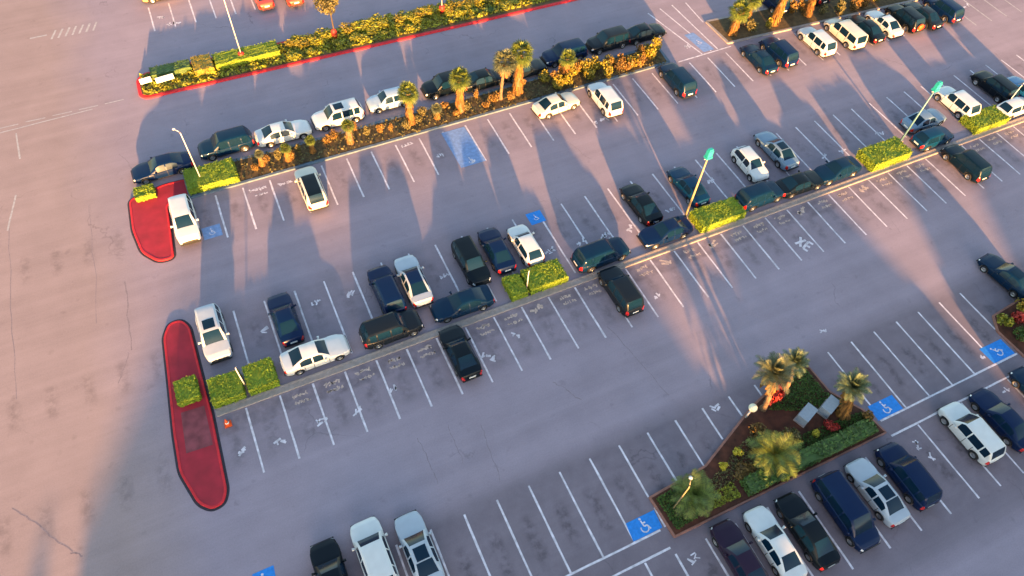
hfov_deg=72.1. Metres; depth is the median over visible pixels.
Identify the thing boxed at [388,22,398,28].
shrub
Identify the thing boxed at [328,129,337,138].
shrub
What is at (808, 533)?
parked car
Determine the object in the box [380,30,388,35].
shrub
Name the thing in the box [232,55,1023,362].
stall lines
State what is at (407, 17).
shrub
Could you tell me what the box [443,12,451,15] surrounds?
shrub
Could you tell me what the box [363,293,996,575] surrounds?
stall lines
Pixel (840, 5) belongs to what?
shrub
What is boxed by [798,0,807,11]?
shrub
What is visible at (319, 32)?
shrub
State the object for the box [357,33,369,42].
shrub
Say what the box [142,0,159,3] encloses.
parked suv
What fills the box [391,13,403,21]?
shrub
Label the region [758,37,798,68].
parked suv
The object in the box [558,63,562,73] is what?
shrub
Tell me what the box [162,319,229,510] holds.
red island
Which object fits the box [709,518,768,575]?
parked car
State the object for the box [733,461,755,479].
shrub
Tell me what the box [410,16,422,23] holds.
shrub
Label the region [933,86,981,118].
parked suv
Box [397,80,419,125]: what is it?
palm tree
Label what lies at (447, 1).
shrub
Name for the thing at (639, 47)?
shrub
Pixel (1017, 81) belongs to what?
parked car
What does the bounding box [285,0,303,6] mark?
parked car
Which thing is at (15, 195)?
aisle edge line
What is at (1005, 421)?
parked car
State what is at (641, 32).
parked car
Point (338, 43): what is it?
shrub
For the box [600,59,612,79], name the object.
shrub
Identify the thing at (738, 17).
palm tree
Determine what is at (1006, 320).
shrub
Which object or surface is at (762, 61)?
parked car
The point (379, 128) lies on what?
shrub
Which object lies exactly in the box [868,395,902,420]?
accessible bay marking
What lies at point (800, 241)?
stall lettering
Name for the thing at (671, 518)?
grass
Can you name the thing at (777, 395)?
shrub
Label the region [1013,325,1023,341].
shrub
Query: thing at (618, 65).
shrub
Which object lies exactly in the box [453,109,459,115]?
shrub
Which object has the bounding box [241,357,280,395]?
hedge
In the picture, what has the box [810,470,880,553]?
parked van
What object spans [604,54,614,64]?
shrub
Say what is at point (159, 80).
sign board
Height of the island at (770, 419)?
0.160 m
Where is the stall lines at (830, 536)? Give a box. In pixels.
[644,379,1023,575]
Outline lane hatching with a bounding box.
[30,22,96,38]
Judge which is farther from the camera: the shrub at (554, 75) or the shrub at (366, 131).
the shrub at (554, 75)
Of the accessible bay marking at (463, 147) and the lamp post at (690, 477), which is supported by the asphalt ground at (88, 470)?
the accessible bay marking at (463, 147)
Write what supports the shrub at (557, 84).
on the strip at (358, 146)
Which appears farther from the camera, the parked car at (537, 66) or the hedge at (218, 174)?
the parked car at (537, 66)
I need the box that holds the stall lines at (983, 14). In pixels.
[964,0,1021,24]
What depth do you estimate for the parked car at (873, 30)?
88.41 m
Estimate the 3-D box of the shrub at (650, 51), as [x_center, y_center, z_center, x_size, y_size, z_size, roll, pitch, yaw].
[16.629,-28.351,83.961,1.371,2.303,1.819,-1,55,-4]
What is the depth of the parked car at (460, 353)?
58.93 m
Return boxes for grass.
[656,485,699,529]
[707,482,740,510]
[710,433,784,489]
[769,366,841,410]
[792,412,862,451]
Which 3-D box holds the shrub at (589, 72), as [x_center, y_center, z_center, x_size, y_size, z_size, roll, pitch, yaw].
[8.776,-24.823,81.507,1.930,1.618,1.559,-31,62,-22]
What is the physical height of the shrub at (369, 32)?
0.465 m
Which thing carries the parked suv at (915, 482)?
on the asphalt ground at (88, 470)
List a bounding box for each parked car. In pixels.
[131,151,194,184]
[254,0,274,10]
[254,119,312,147]
[267,292,304,347]
[279,334,351,375]
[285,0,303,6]
[310,536,347,575]
[394,254,433,308]
[394,509,444,575]
[429,284,494,322]
[438,325,482,382]
[464,67,506,92]
[477,227,516,275]
[504,58,547,82]
[531,92,580,118]
[619,183,662,226]
[626,22,666,45]
[636,215,692,249]
[666,167,709,207]
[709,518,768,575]
[739,44,778,75]
[742,504,807,575]
[753,131,799,171]
[773,491,840,572]
[776,170,823,198]
[813,156,861,185]
[843,457,910,528]
[845,15,885,44]
[863,10,903,38]
[899,108,946,133]
[902,1,943,30]
[967,387,1023,452]
[976,253,1023,300]
[1007,76,1023,96]
[1007,366,1023,393]
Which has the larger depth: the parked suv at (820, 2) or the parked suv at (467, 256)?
the parked suv at (820, 2)
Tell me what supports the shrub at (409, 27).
on the planted strip at (475, 20)
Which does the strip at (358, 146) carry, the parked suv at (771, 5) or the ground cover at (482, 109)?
the ground cover at (482, 109)
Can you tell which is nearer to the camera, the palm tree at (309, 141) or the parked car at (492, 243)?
the parked car at (492, 243)
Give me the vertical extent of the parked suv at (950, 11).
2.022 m
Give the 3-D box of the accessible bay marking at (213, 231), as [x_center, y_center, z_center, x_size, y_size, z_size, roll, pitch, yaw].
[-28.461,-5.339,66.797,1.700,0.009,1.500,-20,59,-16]
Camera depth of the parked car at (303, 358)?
58.41 m
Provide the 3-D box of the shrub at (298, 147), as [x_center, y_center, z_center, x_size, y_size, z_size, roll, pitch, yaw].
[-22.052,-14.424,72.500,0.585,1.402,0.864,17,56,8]
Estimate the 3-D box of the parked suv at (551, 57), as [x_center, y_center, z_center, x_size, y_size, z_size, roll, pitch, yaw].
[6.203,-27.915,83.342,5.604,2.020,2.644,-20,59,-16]
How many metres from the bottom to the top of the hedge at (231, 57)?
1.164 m
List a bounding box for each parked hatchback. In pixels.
[365,86,407,113]
[506,224,544,267]
[730,146,768,182]
[909,125,953,151]
[996,97,1023,119]
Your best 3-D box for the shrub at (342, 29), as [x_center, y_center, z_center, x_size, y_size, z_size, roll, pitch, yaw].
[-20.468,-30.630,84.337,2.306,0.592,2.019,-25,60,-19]
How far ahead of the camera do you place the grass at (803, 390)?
59.74 m
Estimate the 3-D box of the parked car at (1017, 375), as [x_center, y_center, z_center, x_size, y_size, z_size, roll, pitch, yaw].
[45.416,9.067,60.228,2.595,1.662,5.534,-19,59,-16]
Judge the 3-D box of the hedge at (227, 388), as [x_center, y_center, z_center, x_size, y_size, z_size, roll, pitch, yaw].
[-23.117,8.137,57.009,2.825,1.223,2.692,-20,59,-16]
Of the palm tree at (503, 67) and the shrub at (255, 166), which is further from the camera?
the palm tree at (503, 67)
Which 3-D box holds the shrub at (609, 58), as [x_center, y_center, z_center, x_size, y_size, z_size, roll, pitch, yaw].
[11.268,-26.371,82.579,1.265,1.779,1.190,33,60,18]
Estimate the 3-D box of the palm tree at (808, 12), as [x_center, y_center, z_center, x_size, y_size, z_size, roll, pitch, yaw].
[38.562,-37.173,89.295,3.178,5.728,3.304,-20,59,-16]
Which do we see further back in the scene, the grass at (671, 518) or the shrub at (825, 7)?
the shrub at (825, 7)
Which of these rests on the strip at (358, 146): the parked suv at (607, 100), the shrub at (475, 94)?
the shrub at (475, 94)
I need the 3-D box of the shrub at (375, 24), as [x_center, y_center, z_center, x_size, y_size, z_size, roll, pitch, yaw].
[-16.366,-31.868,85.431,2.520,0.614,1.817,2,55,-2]
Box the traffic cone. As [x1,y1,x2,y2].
[224,419,231,428]
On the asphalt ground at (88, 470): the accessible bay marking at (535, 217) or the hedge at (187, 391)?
the accessible bay marking at (535, 217)
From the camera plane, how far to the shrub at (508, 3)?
89.18 m
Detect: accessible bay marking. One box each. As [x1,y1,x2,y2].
[201,224,222,239]
[252,566,274,575]
[441,127,485,167]
[525,210,545,224]
[626,510,661,541]
[685,33,713,51]
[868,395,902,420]
[980,339,1014,362]
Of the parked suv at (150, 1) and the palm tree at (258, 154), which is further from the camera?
the parked suv at (150, 1)
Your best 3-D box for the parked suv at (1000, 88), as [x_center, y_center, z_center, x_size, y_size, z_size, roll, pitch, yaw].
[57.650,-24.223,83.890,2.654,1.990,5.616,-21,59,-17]
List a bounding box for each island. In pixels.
[127,179,187,262]
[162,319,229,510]
[649,365,886,537]
[992,301,1023,357]
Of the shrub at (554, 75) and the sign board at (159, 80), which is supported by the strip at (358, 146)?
the shrub at (554, 75)
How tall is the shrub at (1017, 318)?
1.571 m
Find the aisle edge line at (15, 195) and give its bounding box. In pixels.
[7,133,20,230]
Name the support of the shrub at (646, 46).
on the strip at (358, 146)
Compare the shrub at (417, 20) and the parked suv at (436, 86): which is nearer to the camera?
the parked suv at (436, 86)
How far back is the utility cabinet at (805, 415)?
57.81 m
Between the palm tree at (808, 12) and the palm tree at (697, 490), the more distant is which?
the palm tree at (808, 12)
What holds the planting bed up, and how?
on the asphalt ground at (88, 470)
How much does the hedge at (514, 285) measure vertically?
1.121 m
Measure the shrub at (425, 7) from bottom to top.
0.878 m
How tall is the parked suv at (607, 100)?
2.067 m
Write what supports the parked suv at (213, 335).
on the asphalt ground at (88, 470)
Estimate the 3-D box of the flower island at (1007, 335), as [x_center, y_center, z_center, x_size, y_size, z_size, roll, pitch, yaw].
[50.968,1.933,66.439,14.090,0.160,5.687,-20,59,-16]
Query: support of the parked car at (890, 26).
on the asphalt ground at (88, 470)
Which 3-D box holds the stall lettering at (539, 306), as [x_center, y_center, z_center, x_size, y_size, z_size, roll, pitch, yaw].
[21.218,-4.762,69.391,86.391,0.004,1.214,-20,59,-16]
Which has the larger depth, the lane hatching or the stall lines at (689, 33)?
the stall lines at (689, 33)
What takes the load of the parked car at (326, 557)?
on the asphalt ground at (88, 470)
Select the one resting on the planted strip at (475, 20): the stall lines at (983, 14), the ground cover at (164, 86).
the ground cover at (164, 86)
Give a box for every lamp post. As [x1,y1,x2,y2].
[172,128,199,176]
[224,0,243,55]
[235,367,246,388]
[439,0,444,13]
[672,476,692,508]
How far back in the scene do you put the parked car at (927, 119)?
79.22 m
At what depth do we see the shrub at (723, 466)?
55.29 m
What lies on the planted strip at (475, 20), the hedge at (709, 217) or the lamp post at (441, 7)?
the lamp post at (441, 7)
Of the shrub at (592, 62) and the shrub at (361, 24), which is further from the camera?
the shrub at (361, 24)
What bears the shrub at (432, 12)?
on the planted strip at (475, 20)
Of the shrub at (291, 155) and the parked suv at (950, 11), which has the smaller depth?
the shrub at (291, 155)
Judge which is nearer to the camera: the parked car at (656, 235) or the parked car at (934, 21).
the parked car at (656, 235)
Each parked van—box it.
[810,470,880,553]
[823,18,867,50]
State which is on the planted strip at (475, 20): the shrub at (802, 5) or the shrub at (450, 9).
the shrub at (450, 9)
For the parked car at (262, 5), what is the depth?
85.90 m
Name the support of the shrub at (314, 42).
on the planted strip at (475, 20)
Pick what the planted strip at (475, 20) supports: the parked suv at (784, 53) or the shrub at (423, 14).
the shrub at (423, 14)
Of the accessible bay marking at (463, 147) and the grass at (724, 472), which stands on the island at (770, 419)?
the grass at (724, 472)
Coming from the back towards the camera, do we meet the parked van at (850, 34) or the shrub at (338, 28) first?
the parked van at (850, 34)
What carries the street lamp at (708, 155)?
on the asphalt ground at (88, 470)
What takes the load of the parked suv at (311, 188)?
on the asphalt ground at (88, 470)
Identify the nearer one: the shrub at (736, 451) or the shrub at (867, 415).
the shrub at (736, 451)
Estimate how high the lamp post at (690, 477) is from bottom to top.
5.100 m
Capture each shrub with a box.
[250,163,258,170]
[263,155,269,163]
[274,148,280,159]
[284,39,297,48]
[286,51,299,59]
[288,35,299,44]
[288,150,295,159]
[293,36,309,47]
[295,144,300,152]
[299,34,315,41]
[303,33,322,41]
[305,48,315,54]
[310,37,322,45]
[313,27,330,36]
[321,134,330,143]
[323,29,339,38]
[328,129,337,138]
[331,39,344,46]
[335,27,348,37]
[336,27,346,36]
[339,22,352,32]
[349,32,360,41]
[350,20,364,31]
[351,20,368,29]
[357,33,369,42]
[359,18,372,27]
[364,125,369,136]
[365,27,378,34]
[367,13,383,22]
[367,21,384,30]
[376,124,383,133]
[378,16,391,27]
[380,13,394,21]
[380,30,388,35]
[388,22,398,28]
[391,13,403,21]
[397,10,413,19]
[401,119,411,129]
[402,11,417,21]
[404,24,414,31]
[406,8,423,19]
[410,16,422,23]
[414,6,428,17]
[415,115,422,123]
[416,106,426,115]
[418,4,436,14]
[420,4,436,15]
[432,2,446,13]
[433,14,440,20]
[440,3,454,12]
[441,101,448,107]
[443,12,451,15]
[445,0,460,7]
[449,1,463,8]
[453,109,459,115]
[454,7,466,16]
[459,0,474,9]
[463,101,469,110]
[473,89,477,98]
[481,100,489,107]
[484,7,493,12]
[489,92,499,102]
[498,0,512,9]
[507,91,514,100]
[538,69,550,81]
[550,70,563,79]
[551,74,564,88]
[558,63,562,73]
[560,73,573,85]
[569,63,578,75]
[573,59,582,72]
[577,58,593,73]
[583,66,595,79]
[586,58,598,69]
[591,55,601,69]
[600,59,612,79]
[603,57,613,66]
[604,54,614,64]
[614,59,624,70]
[617,53,629,62]
[622,59,634,70]
[626,52,642,67]
[634,54,646,66]
[635,44,644,52]
[644,42,649,54]
[646,43,656,59]
[651,37,661,51]
[718,462,728,470]
[733,447,743,455]
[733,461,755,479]
[746,19,758,32]
[748,422,766,436]
[765,17,772,28]
[769,389,783,405]
[783,426,800,443]
[789,0,798,14]
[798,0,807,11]
[812,429,819,437]
[818,3,828,14]
[823,419,840,431]
[833,0,845,14]
[849,0,860,10]
[861,0,870,7]
[862,410,873,421]
[997,313,1014,326]
[1011,311,1023,323]
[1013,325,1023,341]
[1014,298,1023,312]
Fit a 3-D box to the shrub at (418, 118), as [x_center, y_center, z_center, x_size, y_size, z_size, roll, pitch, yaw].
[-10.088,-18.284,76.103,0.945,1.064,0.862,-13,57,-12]
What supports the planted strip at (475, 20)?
on the asphalt ground at (88, 470)
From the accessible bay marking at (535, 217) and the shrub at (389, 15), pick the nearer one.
the accessible bay marking at (535, 217)
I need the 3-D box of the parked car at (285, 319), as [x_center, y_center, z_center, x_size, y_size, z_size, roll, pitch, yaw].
[-19.625,2.510,60.837,2.501,1.716,5.502,-20,59,-17]
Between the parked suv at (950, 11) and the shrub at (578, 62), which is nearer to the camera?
the shrub at (578, 62)
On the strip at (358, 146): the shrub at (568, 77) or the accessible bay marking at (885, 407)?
the shrub at (568, 77)
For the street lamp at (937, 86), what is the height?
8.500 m
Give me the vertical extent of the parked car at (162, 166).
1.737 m
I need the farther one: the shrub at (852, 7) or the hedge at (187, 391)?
the shrub at (852, 7)
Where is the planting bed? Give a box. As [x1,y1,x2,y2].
[705,0,919,43]
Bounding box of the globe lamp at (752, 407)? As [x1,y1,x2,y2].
[745,403,757,417]
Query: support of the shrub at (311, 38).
on the planted strip at (475, 20)
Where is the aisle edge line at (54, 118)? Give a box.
[0,99,123,132]
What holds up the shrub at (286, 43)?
on the planted strip at (475, 20)
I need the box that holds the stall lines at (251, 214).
[215,33,904,237]
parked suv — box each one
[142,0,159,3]
[168,194,201,246]
[194,303,232,364]
[197,125,255,160]
[294,166,328,211]
[310,97,365,131]
[350,516,398,575]
[358,309,424,349]
[367,265,406,313]
[420,70,464,99]
[451,235,491,286]
[539,38,587,67]
[570,237,630,272]
[585,25,629,54]
[586,82,623,117]
[597,266,643,317]
[657,63,696,98]
[734,181,783,211]
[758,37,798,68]
[761,0,790,13]
[796,27,836,57]
[816,0,829,5]
[874,442,942,511]
[884,4,925,33]
[922,0,964,23]
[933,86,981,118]
[936,402,1005,466]
[940,144,991,183]
[970,70,1019,102]
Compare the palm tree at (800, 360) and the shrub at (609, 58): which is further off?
the shrub at (609, 58)
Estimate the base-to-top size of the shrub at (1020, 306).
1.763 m
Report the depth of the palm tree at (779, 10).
88.51 m
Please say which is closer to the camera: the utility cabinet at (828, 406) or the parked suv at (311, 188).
the utility cabinet at (828, 406)
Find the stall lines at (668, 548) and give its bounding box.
[566,353,1016,575]
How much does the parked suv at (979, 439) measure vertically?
1.971 m
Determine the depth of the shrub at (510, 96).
78.69 m
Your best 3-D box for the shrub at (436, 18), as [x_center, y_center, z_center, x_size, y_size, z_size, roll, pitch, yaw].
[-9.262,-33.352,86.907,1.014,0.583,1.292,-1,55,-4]
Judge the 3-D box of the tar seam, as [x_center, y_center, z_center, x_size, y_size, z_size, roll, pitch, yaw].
[-17.174,0.615,63.350,56.873,0.001,40.569,-6,56,-8]
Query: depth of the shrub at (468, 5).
88.46 m
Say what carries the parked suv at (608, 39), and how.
on the asphalt ground at (88, 470)
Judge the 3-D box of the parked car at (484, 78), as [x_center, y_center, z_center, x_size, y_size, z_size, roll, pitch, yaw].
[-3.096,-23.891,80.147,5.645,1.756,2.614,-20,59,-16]
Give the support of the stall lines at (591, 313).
on the asphalt ground at (88, 470)
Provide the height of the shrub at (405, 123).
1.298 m
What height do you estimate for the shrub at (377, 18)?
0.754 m
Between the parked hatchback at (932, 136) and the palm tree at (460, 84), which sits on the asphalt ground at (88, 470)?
the parked hatchback at (932, 136)
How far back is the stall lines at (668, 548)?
58.71 m
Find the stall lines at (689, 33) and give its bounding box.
[648,3,730,61]
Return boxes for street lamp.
[684,148,713,218]
[900,81,942,141]
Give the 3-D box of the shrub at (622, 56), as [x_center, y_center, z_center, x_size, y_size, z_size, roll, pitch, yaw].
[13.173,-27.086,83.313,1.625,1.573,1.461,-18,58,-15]
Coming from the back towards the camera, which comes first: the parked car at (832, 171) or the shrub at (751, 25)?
the shrub at (751, 25)
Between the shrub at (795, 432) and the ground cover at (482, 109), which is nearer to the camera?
the shrub at (795, 432)
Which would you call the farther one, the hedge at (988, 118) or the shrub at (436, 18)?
the shrub at (436, 18)
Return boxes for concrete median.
[215,116,1023,416]
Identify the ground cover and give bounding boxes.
[139,0,547,94]
[207,54,665,189]
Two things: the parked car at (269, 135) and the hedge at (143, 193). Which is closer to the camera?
the hedge at (143, 193)
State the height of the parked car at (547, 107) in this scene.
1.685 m
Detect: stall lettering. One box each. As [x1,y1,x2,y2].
[158,3,1009,564]
[292,126,1023,404]
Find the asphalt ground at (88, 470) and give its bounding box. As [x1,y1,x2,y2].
[0,0,1023,575]
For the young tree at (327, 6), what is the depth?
79.88 m
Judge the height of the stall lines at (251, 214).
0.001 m
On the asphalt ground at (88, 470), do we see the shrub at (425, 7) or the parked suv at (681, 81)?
the parked suv at (681, 81)
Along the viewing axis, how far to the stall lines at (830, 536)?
53.91 m
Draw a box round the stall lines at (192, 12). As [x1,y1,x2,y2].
[148,0,255,30]
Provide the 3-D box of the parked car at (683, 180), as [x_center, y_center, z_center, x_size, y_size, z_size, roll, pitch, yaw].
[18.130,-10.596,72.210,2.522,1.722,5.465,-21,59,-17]
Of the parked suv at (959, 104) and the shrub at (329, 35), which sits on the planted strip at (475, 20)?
the shrub at (329, 35)
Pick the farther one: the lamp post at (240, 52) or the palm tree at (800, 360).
the lamp post at (240, 52)
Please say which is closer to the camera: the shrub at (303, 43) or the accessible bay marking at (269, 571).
the accessible bay marking at (269, 571)
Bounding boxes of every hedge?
[133,183,156,202]
[148,59,192,79]
[173,374,201,407]
[182,157,239,195]
[190,54,214,76]
[206,369,246,408]
[211,39,280,68]
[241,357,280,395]
[501,272,528,301]
[520,258,568,294]
[688,196,747,232]
[740,418,878,496]
[855,136,911,171]
[959,104,1010,134]
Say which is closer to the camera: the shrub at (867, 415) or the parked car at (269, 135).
the shrub at (867, 415)
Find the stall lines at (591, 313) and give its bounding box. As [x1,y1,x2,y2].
[245,127,1023,472]
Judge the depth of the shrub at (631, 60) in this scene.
82.77 m
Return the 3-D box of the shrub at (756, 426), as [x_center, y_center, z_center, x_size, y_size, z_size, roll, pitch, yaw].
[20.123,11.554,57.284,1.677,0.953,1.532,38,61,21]
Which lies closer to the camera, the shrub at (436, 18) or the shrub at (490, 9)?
the shrub at (436, 18)
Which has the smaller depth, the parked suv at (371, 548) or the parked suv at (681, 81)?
the parked suv at (371, 548)
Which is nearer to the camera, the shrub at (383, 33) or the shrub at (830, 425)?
the shrub at (830, 425)
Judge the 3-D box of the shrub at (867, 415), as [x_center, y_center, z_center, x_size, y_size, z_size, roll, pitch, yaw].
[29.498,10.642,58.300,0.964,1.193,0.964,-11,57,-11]
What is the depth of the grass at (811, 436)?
57.81 m
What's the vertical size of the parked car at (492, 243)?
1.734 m
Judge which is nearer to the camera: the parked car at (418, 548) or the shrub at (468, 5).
the parked car at (418, 548)
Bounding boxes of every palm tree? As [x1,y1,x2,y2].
[253,150,265,166]
[279,143,292,161]
[304,135,316,153]
[339,118,354,144]
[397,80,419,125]
[431,103,442,119]
[448,66,472,113]
[492,48,519,99]
[508,39,533,95]
[558,49,577,75]
[670,467,721,518]
[727,0,750,36]
[740,0,762,25]
[746,429,804,481]
[752,351,798,411]
[769,0,790,26]
[780,347,809,397]
[801,0,816,17]
[833,367,871,420]
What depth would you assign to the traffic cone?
55.72 m
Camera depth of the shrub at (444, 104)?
77.57 m
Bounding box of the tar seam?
[8,144,660,556]
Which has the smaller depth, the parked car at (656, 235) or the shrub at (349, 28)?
the parked car at (656, 235)
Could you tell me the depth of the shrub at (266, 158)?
71.36 m
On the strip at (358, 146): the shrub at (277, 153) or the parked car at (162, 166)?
the shrub at (277, 153)
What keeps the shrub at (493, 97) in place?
on the strip at (358, 146)
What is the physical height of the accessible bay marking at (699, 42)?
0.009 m
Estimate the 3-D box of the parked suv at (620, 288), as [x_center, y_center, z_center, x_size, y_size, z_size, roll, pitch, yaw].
[9.930,0.037,64.131,2.637,2.048,5.354,-20,59,-17]
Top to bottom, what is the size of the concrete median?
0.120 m
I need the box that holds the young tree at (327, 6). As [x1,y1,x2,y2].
[313,0,338,38]
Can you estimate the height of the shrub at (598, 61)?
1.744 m
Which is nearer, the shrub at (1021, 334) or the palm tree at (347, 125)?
the shrub at (1021, 334)
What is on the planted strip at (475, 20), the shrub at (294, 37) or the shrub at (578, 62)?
the shrub at (294, 37)
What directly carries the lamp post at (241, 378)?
on the asphalt ground at (88, 470)
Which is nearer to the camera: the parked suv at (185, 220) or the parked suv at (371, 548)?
the parked suv at (371, 548)
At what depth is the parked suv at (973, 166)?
75.30 m
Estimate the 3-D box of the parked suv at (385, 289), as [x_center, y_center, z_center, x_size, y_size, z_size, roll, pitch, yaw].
[-11.225,0.060,62.850,2.605,2.035,5.570,-20,59,-17]
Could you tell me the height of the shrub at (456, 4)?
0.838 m
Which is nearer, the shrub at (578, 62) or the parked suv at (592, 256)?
the parked suv at (592, 256)
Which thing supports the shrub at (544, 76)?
on the strip at (358, 146)
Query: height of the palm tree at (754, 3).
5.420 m
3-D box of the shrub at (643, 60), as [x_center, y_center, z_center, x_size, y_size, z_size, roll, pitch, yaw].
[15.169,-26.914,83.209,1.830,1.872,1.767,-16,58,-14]
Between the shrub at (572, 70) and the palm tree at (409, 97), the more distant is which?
the shrub at (572, 70)
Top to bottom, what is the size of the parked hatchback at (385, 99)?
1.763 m
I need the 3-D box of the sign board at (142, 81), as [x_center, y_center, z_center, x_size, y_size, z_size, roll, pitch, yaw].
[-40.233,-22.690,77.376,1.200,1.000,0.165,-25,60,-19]
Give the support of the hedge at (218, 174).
on the strip at (358, 146)
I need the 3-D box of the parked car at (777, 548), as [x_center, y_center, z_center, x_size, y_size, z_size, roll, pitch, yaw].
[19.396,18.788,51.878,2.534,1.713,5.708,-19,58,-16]
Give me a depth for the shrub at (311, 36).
83.22 m
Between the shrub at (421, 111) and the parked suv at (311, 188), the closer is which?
the parked suv at (311, 188)
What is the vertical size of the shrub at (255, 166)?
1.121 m
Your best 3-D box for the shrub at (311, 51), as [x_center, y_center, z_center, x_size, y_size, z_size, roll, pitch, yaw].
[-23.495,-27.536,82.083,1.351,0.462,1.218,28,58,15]
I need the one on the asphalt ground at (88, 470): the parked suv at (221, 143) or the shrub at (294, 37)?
the parked suv at (221, 143)
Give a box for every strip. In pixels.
[136,0,575,98]
[182,49,669,198]
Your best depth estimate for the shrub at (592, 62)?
81.69 m
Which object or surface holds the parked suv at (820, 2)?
on the asphalt ground at (88, 470)
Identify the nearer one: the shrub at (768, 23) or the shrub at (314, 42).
the shrub at (314, 42)
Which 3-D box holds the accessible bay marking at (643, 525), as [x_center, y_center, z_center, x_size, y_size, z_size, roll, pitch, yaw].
[9.917,17.878,52.977,2.650,0.009,1.400,-20,59,-16]
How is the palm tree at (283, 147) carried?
on the strip at (358, 146)
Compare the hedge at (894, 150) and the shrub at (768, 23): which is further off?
the shrub at (768, 23)
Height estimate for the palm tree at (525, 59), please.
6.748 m
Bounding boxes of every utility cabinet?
[793,402,817,427]
[816,395,839,419]
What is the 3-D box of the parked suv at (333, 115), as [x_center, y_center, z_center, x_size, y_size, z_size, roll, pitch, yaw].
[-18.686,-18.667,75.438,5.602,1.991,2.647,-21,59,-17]
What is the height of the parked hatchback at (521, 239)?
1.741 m
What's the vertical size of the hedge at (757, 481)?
1.198 m
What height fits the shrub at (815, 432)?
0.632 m
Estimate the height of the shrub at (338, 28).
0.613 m
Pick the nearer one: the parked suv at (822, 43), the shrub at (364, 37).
the shrub at (364, 37)
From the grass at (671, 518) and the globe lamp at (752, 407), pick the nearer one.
the grass at (671, 518)
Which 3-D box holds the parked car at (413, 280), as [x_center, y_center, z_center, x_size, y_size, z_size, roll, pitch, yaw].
[-8.965,-0.838,63.807,2.604,1.712,5.769,-19,58,-16]
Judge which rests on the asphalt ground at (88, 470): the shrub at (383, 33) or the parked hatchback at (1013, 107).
the parked hatchback at (1013, 107)
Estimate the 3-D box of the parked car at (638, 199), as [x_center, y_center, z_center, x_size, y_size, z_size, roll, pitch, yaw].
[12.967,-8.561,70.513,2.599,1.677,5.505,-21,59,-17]
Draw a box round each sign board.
[139,76,151,85]
[155,73,173,83]
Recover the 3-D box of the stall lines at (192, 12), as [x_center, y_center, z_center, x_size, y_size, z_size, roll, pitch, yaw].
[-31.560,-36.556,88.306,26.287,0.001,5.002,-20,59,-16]
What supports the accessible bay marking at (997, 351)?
on the asphalt ground at (88, 470)

